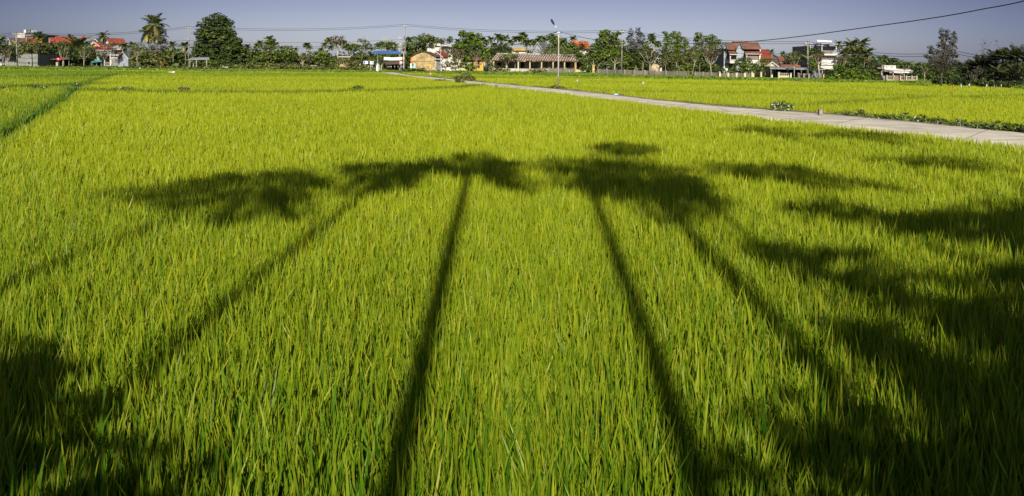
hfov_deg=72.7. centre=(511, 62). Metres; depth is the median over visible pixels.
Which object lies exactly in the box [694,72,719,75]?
picket fence
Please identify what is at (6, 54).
bare tree
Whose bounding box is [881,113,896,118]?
weed clump
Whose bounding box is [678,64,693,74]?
shrub
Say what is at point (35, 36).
areca palm
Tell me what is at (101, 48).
house
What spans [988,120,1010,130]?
weed clump
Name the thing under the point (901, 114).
weed clump
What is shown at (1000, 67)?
nipa palm
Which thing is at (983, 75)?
nipa palm
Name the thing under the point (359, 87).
flowering bush
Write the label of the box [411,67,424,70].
shrub
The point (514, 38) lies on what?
areca palm
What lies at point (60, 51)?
bare tree
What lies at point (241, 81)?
rice
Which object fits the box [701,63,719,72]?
shrub
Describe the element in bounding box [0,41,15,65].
tree
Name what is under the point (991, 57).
power line
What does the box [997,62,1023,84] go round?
nipa palm
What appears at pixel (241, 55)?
tree
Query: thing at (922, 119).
weed clump
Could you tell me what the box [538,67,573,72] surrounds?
picket fence
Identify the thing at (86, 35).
power line
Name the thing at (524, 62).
school
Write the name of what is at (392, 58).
hanging banner
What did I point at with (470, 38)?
tree
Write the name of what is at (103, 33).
power line
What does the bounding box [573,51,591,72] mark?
tree
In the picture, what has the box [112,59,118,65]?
door
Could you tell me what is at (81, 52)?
bare tree
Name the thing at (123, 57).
house
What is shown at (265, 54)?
tree
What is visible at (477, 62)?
house
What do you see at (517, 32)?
power line
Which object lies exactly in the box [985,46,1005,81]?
nipa palm
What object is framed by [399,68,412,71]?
shrub
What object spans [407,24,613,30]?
power line
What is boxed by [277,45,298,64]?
tree
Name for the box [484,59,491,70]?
house
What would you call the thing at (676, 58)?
tree
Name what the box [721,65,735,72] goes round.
shrub
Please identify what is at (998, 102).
rice
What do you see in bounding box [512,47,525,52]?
terrace house
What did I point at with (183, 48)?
coconut palm
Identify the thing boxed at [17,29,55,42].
hotel
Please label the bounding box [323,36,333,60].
areca palm
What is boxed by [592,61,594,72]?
gate pillar
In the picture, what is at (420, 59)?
old building
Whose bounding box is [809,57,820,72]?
tree
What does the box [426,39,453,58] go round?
terrace house
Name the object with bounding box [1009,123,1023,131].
weed clump
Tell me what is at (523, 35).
areca palm
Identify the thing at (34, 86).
flowering bush
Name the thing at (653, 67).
haystack
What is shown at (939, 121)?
weed clump
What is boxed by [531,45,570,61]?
bare tree
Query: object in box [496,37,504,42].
areca palm
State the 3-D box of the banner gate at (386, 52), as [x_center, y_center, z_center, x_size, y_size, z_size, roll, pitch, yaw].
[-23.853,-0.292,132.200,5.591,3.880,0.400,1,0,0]
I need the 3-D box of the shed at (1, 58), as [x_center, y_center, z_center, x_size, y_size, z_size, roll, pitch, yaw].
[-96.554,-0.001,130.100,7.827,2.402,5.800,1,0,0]
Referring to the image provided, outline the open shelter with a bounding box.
[188,57,208,66]
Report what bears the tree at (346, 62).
on the ground at (547, 75)
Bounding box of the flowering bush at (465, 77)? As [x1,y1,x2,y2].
[453,73,475,80]
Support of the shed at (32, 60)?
on the ground at (547, 75)
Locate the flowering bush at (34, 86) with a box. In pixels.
[25,83,47,88]
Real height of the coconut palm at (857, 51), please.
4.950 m
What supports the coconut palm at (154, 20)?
on the ground at (547, 75)
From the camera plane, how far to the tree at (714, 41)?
125.40 m
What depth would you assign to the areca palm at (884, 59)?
119.85 m
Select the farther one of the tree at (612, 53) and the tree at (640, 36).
the tree at (640, 36)
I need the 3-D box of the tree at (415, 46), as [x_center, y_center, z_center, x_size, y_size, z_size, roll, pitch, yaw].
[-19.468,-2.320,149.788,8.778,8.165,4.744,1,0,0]
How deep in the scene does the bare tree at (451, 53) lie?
147.63 m
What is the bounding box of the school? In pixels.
[492,53,579,71]
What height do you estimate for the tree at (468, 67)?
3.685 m
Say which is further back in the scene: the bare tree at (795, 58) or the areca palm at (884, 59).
the areca palm at (884, 59)
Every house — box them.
[6,37,25,46]
[26,37,41,51]
[48,37,71,64]
[90,38,105,46]
[91,41,101,46]
[93,44,121,65]
[104,38,125,49]
[116,51,133,66]
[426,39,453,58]
[434,51,448,58]
[473,57,483,70]
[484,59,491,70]
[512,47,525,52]
[531,42,545,54]
[571,40,589,71]
[646,48,662,72]
[754,56,806,77]
[792,40,837,76]
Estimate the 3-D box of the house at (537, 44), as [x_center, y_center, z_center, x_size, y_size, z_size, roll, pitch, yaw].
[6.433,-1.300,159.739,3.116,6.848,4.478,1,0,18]
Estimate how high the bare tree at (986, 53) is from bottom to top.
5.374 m
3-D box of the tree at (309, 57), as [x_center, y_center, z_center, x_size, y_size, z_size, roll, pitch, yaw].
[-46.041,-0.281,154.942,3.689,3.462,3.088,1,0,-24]
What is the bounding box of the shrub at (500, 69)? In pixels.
[493,65,510,71]
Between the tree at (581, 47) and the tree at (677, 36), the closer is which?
the tree at (677, 36)
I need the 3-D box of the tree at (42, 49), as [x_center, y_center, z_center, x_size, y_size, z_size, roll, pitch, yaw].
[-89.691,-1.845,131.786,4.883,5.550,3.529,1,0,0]
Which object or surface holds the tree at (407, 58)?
on the ground at (547, 75)
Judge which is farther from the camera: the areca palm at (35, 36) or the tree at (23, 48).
the areca palm at (35, 36)
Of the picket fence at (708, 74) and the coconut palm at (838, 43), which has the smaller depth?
the picket fence at (708, 74)
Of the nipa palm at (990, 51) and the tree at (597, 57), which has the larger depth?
the tree at (597, 57)
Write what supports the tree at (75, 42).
on the ground at (547, 75)
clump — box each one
[547,86,570,88]
[844,111,857,115]
[855,109,864,114]
[862,113,882,117]
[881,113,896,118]
[896,113,911,119]
[909,114,930,121]
[928,116,949,123]
[949,118,969,125]
[967,120,991,129]
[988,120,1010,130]
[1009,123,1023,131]
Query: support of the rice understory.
on the ground at (547, 75)
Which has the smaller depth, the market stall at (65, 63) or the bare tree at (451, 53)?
the market stall at (65, 63)
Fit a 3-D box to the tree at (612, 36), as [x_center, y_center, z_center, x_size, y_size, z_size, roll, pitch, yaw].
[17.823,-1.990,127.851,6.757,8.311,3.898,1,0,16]
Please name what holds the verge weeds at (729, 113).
on the verge at (831, 125)
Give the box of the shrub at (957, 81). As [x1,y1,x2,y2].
[949,77,995,86]
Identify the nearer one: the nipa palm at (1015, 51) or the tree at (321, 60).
the nipa palm at (1015, 51)
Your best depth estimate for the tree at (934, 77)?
77.85 m
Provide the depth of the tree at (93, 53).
135.78 m
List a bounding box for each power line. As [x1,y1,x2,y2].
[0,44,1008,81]
[3,40,1004,70]
[6,43,1023,80]
[15,26,188,33]
[17,28,184,35]
[189,24,403,28]
[199,26,395,30]
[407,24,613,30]
[412,26,604,32]
[442,32,555,46]
[561,0,1023,43]
[624,30,807,41]
[625,32,805,43]
[808,41,948,53]
[808,43,958,56]
[962,52,1023,61]
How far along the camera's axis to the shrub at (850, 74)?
89.68 m
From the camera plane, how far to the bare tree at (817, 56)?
95.32 m
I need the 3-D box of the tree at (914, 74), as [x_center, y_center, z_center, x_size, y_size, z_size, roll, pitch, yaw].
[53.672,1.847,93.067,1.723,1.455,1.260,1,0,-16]
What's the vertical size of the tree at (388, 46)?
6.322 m
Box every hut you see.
[338,56,354,66]
[385,61,402,69]
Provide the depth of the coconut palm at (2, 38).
150.03 m
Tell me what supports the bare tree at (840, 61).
on the ground at (547, 75)
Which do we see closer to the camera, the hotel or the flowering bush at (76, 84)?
the flowering bush at (76, 84)
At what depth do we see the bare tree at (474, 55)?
132.87 m
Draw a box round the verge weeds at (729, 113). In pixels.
[391,74,1020,150]
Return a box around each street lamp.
[439,44,441,75]
[551,19,560,85]
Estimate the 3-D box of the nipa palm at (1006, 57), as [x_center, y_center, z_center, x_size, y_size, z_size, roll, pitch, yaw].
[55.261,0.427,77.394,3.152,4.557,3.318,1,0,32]
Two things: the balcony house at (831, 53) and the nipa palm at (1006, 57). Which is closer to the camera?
the nipa palm at (1006, 57)
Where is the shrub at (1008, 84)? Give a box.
[990,80,1023,87]
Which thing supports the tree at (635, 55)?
on the ground at (547, 75)
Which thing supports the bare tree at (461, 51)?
on the ground at (547, 75)
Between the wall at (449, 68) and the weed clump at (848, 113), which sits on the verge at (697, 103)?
the weed clump at (848, 113)
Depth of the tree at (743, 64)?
105.88 m
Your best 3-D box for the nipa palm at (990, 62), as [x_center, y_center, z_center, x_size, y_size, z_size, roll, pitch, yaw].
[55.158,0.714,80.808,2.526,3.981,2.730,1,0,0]
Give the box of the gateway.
[433,59,442,70]
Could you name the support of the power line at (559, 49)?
attached to the utility pole at (405, 25)
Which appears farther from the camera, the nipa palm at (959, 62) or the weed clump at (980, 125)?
the nipa palm at (959, 62)
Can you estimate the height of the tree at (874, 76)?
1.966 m
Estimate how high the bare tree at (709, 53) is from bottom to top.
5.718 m
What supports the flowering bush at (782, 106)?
on the verge at (697, 103)
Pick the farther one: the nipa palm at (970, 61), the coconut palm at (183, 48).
the coconut palm at (183, 48)
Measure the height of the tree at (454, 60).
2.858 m
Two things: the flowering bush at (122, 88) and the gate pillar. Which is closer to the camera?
the flowering bush at (122, 88)
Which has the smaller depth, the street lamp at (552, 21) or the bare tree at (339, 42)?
the street lamp at (552, 21)
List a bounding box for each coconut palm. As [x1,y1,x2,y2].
[0,36,5,55]
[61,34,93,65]
[95,30,109,65]
[118,42,128,50]
[126,41,136,49]
[138,27,153,46]
[142,13,169,52]
[148,28,168,47]
[166,42,177,65]
[177,41,187,63]
[835,40,844,74]
[836,46,850,70]
[841,38,860,55]
[848,46,863,58]
[854,37,870,54]
[858,46,875,59]
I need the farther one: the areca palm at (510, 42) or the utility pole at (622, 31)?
the areca palm at (510, 42)
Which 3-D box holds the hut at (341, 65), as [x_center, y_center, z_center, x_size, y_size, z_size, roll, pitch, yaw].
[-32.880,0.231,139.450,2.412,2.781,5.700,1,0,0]
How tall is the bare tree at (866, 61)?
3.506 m
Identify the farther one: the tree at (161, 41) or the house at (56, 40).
the tree at (161, 41)
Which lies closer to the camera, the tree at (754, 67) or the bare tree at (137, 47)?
the tree at (754, 67)
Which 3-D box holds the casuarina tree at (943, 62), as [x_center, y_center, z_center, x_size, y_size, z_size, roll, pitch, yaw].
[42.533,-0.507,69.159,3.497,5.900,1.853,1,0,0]
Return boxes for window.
[507,63,514,67]
[530,63,537,67]
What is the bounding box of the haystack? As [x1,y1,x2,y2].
[650,64,659,73]
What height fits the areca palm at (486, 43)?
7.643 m
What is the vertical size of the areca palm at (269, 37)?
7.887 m
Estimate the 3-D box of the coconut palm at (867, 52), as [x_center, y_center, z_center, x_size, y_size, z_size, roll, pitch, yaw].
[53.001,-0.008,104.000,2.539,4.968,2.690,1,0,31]
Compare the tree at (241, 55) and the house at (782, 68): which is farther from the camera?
the tree at (241, 55)
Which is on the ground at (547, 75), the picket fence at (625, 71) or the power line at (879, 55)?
the picket fence at (625, 71)
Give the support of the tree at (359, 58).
on the ground at (547, 75)
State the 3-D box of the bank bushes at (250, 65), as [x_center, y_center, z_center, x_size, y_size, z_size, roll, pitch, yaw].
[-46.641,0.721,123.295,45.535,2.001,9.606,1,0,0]
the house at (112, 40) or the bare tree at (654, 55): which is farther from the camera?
the house at (112, 40)
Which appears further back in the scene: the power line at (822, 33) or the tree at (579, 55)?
the tree at (579, 55)
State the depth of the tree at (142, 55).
132.72 m
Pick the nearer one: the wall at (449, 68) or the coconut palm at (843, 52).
the coconut palm at (843, 52)
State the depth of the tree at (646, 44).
133.82 m
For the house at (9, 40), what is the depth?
165.35 m
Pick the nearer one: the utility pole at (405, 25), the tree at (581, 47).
the utility pole at (405, 25)
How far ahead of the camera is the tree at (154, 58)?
145.61 m
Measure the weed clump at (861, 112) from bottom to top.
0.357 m
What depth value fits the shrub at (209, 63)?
135.25 m
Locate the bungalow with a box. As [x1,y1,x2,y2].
[860,65,912,78]
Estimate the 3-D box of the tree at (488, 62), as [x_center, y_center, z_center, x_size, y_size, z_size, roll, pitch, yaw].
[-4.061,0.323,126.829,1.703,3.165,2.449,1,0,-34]
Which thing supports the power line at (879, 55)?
attached to the utility pole at (807, 57)
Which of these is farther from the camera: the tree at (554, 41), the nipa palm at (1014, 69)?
the tree at (554, 41)
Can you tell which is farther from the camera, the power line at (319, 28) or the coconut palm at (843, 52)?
the power line at (319, 28)
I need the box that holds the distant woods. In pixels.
[0,46,1021,69]
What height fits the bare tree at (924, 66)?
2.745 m
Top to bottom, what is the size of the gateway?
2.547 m
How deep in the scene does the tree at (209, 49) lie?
141.72 m
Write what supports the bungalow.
on the ground at (547, 75)
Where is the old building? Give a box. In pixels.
[410,51,441,70]
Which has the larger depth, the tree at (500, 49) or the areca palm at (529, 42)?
the areca palm at (529, 42)
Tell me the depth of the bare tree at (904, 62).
89.72 m
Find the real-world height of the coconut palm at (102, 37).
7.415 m
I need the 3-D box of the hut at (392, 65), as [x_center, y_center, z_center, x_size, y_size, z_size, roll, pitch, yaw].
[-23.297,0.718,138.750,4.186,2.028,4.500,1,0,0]
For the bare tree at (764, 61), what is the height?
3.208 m
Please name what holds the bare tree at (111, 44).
on the ground at (547, 75)
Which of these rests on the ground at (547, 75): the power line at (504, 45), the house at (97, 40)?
the house at (97, 40)
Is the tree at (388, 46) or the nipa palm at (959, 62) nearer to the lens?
the nipa palm at (959, 62)
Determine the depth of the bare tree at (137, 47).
120.45 m
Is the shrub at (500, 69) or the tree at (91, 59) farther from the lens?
the tree at (91, 59)
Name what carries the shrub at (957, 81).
on the ground at (547, 75)
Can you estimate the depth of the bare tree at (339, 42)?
153.38 m
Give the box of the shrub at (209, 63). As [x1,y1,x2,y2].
[189,57,226,66]
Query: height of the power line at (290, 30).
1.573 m
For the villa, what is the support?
on the ground at (547, 75)
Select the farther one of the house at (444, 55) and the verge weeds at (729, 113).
the house at (444, 55)
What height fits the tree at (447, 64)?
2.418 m
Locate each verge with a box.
[385,73,1022,147]
[395,72,1014,130]
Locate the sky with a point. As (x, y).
(731, 20)
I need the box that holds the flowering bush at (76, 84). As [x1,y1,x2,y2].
[71,82,83,88]
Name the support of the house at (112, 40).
on the ground at (547, 75)
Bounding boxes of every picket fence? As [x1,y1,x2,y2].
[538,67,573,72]
[597,69,634,74]
[635,70,688,75]
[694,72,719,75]
[718,73,753,76]
[798,73,809,77]
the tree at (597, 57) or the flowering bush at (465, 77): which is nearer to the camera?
the flowering bush at (465, 77)
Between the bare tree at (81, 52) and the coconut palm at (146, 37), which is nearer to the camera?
the bare tree at (81, 52)
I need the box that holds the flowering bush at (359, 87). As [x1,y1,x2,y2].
[349,85,363,89]
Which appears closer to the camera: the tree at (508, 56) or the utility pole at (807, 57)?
the utility pole at (807, 57)
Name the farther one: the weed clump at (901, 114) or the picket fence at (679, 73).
the picket fence at (679, 73)
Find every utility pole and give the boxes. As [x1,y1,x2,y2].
[12,32,19,66]
[186,27,190,65]
[401,24,407,67]
[617,29,626,69]
[803,41,811,73]
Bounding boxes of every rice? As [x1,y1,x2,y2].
[0,70,179,136]
[0,83,1023,495]
[2,69,483,93]
[403,72,1023,128]
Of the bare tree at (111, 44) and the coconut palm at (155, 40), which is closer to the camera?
the bare tree at (111, 44)
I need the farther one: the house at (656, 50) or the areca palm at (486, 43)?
the areca palm at (486, 43)
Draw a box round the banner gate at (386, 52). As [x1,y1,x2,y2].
[372,51,400,68]
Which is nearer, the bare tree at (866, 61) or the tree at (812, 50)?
the bare tree at (866, 61)
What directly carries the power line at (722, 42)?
attached to the utility pole at (622, 31)
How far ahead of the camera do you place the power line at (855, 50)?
91.11 m
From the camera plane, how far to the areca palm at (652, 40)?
143.97 m
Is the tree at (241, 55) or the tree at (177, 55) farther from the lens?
the tree at (177, 55)
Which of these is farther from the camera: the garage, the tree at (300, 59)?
the tree at (300, 59)
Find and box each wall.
[442,58,460,70]
[885,75,916,80]
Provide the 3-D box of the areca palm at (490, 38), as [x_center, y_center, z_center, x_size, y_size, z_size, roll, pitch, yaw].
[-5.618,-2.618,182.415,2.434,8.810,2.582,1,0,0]
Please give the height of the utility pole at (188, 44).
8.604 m
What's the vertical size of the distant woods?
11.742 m
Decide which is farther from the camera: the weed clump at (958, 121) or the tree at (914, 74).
the tree at (914, 74)
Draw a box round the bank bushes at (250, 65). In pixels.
[127,61,375,70]
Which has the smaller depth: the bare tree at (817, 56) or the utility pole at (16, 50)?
the bare tree at (817, 56)
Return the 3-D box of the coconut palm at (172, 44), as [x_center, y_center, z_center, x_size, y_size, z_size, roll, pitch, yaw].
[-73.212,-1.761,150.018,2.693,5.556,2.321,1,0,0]
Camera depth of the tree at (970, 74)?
73.81 m
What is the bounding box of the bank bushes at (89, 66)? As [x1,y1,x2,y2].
[36,65,140,67]
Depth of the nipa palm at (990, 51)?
79.35 m
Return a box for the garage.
[109,54,136,65]
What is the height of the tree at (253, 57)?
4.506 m
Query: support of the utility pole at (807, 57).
on the ground at (547, 75)
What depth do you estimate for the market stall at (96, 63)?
133.90 m
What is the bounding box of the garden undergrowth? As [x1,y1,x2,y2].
[69,56,1022,76]
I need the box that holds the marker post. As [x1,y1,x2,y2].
[818,109,822,114]
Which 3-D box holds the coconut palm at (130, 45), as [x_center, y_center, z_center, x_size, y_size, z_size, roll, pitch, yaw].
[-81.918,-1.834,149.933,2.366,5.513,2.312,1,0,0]
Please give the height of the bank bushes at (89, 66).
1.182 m
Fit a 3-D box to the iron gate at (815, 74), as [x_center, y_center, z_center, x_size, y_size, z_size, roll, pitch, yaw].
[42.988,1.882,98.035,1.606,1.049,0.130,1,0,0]
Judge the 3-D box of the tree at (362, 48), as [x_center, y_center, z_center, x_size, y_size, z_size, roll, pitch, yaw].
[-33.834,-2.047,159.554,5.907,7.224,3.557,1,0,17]
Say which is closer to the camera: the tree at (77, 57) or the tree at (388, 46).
the tree at (77, 57)
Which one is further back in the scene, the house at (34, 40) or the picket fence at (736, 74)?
the house at (34, 40)
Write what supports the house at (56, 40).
on the ground at (547, 75)
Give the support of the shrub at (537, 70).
on the ground at (547, 75)
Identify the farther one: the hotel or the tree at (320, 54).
the hotel
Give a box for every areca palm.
[31,31,44,39]
[37,35,46,41]
[263,35,275,41]
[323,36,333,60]
[482,40,489,45]
[486,36,494,45]
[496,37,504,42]
[505,39,513,52]
[511,35,519,46]
[518,33,526,41]
[525,39,533,53]
[647,33,655,41]
[649,37,655,46]
[653,41,661,48]
[880,55,887,62]
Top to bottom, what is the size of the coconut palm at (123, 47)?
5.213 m
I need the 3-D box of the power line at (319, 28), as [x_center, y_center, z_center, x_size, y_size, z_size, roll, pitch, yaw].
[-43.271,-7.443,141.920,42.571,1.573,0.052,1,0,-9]
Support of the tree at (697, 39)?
on the ground at (547, 75)
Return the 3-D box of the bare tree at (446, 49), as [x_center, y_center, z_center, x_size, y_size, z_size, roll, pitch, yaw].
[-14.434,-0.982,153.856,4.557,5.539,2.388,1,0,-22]
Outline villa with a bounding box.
[709,41,771,74]
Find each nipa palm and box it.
[951,61,967,75]
[960,58,982,80]
[969,54,985,78]
[973,69,989,78]
[975,52,993,78]
[984,49,1001,81]
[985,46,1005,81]
[985,62,1008,80]
[992,46,1021,80]
[995,43,1023,80]
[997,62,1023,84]
[1011,48,1023,60]
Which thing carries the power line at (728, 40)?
attached to the utility pole at (622, 31)
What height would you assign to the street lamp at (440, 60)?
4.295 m
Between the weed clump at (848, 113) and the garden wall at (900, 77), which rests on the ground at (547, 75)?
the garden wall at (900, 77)
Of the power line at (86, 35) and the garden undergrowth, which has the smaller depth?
the power line at (86, 35)
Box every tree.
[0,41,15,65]
[2,48,14,65]
[7,40,38,53]
[26,39,51,53]
[47,40,73,61]
[55,43,70,66]
[66,48,93,65]
[76,45,92,66]
[81,54,96,65]
[83,45,103,60]
[102,38,124,65]
[127,46,150,65]
[131,42,145,56]
[132,47,148,64]
[145,50,172,65]
[149,26,167,55]
[160,48,190,64]
[190,12,236,61]
[220,35,251,66]
[246,47,266,63]
[259,45,283,62]
[259,48,274,64]
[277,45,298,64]
[289,54,308,64]
[303,54,313,63]
[309,54,335,65]
[311,50,329,62]
[329,35,347,65]
[334,56,357,66]
[349,54,375,66]
[351,39,376,55]
[373,41,400,66]
[402,33,441,54]
[404,51,412,67]
[437,36,453,43]
[439,48,453,58]
[441,59,450,70]
[446,50,458,58]
[450,30,494,61]
[450,57,462,70]
[452,49,465,60]
[460,53,493,70]
[467,50,481,60]
[484,56,495,70]
[490,42,513,55]
[500,54,517,70]
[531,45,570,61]
[545,34,578,61]
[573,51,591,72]
[576,42,586,53]
[583,44,633,72]
[591,29,625,68]
[601,48,632,69]
[623,45,655,70]
[625,28,638,69]
[634,27,644,70]
[636,46,661,74]
[642,38,652,70]
[647,52,664,67]
[658,49,699,70]
[661,31,669,54]
[661,31,695,70]
[691,32,707,71]
[701,34,723,58]
[701,42,722,71]
[733,56,752,73]
[742,61,766,73]
[758,57,770,76]
[783,55,801,76]
[786,51,803,77]
[799,48,824,76]
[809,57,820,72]
[812,52,825,77]
[834,54,849,63]
[838,55,878,74]
[856,56,876,75]
[869,68,880,79]
[898,60,913,79]
[907,72,919,78]
[910,66,936,78]
[918,62,928,83]
[923,28,958,85]
[927,69,959,84]
[953,62,985,79]
[966,66,983,81]
[979,38,990,78]
[981,60,1023,81]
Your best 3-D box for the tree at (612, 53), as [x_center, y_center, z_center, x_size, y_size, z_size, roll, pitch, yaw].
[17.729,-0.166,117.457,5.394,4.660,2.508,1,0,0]
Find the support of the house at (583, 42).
on the ground at (547, 75)
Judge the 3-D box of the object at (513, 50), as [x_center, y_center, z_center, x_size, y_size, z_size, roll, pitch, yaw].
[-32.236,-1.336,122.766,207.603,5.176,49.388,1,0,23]
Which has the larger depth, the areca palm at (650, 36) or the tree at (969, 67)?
the areca palm at (650, 36)
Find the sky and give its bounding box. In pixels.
[0,0,1023,63]
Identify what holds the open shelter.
on the ground at (547, 75)
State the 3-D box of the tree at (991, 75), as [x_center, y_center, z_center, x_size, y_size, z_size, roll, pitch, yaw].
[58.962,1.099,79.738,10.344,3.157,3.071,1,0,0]
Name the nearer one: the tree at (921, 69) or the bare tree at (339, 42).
the tree at (921, 69)
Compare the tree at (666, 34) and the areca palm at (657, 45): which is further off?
the areca palm at (657, 45)
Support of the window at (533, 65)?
in the school
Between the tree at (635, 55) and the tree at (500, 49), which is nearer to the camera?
the tree at (635, 55)
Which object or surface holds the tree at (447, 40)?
on the ground at (547, 75)
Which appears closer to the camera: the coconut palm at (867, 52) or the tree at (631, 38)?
the coconut palm at (867, 52)
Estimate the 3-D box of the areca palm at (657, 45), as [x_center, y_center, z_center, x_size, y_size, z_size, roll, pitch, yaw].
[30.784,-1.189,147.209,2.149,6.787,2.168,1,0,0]
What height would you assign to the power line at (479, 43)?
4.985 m
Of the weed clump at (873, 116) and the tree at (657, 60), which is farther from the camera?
the tree at (657, 60)
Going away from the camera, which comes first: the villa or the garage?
the villa
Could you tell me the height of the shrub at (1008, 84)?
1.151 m
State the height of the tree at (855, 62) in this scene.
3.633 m
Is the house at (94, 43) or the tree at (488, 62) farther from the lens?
the house at (94, 43)
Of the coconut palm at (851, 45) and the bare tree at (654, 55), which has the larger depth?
the bare tree at (654, 55)
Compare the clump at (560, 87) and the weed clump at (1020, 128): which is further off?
the clump at (560, 87)
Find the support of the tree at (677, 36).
on the ground at (547, 75)
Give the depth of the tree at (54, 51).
134.29 m
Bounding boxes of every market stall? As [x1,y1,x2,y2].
[49,57,69,65]
[91,60,101,66]
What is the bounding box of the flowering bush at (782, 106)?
[770,100,793,110]
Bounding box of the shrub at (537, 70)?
[528,68,547,72]
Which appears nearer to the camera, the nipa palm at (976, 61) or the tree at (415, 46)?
the nipa palm at (976, 61)
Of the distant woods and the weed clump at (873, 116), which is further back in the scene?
the distant woods
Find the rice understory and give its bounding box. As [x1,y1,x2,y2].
[0,71,1016,218]
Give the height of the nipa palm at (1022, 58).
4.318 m
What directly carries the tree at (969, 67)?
on the ground at (547, 75)
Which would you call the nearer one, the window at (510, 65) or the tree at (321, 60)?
the window at (510, 65)
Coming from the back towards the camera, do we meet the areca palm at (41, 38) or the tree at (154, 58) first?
the areca palm at (41, 38)
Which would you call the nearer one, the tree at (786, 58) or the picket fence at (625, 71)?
the tree at (786, 58)
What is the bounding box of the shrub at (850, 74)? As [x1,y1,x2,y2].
[824,64,871,79]
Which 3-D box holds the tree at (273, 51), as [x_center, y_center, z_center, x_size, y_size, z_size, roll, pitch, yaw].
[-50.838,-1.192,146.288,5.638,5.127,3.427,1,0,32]
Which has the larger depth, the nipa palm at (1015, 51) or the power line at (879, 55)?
the power line at (879, 55)
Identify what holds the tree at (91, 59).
on the ground at (547, 75)
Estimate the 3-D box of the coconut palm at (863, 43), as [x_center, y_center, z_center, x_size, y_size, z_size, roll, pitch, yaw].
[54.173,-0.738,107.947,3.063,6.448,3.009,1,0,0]
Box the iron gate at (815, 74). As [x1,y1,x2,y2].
[812,72,822,77]
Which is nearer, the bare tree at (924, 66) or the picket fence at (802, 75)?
the bare tree at (924, 66)
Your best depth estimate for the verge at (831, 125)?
21.54 m
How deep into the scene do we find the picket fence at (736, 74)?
102.07 m
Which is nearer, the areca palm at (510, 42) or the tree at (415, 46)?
the tree at (415, 46)
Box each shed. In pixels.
[0,56,4,65]
[5,53,64,66]
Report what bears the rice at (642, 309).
on the ground at (547, 75)
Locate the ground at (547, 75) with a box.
[20,64,1022,88]
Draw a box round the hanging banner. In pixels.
[378,56,404,59]
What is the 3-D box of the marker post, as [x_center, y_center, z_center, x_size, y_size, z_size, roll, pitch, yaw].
[11.852,2.032,26.773,0.135,0.509,0.147,1,0,0]
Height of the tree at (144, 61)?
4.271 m
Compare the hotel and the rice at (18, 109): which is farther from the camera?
the hotel
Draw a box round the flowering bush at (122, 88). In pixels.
[110,86,133,90]

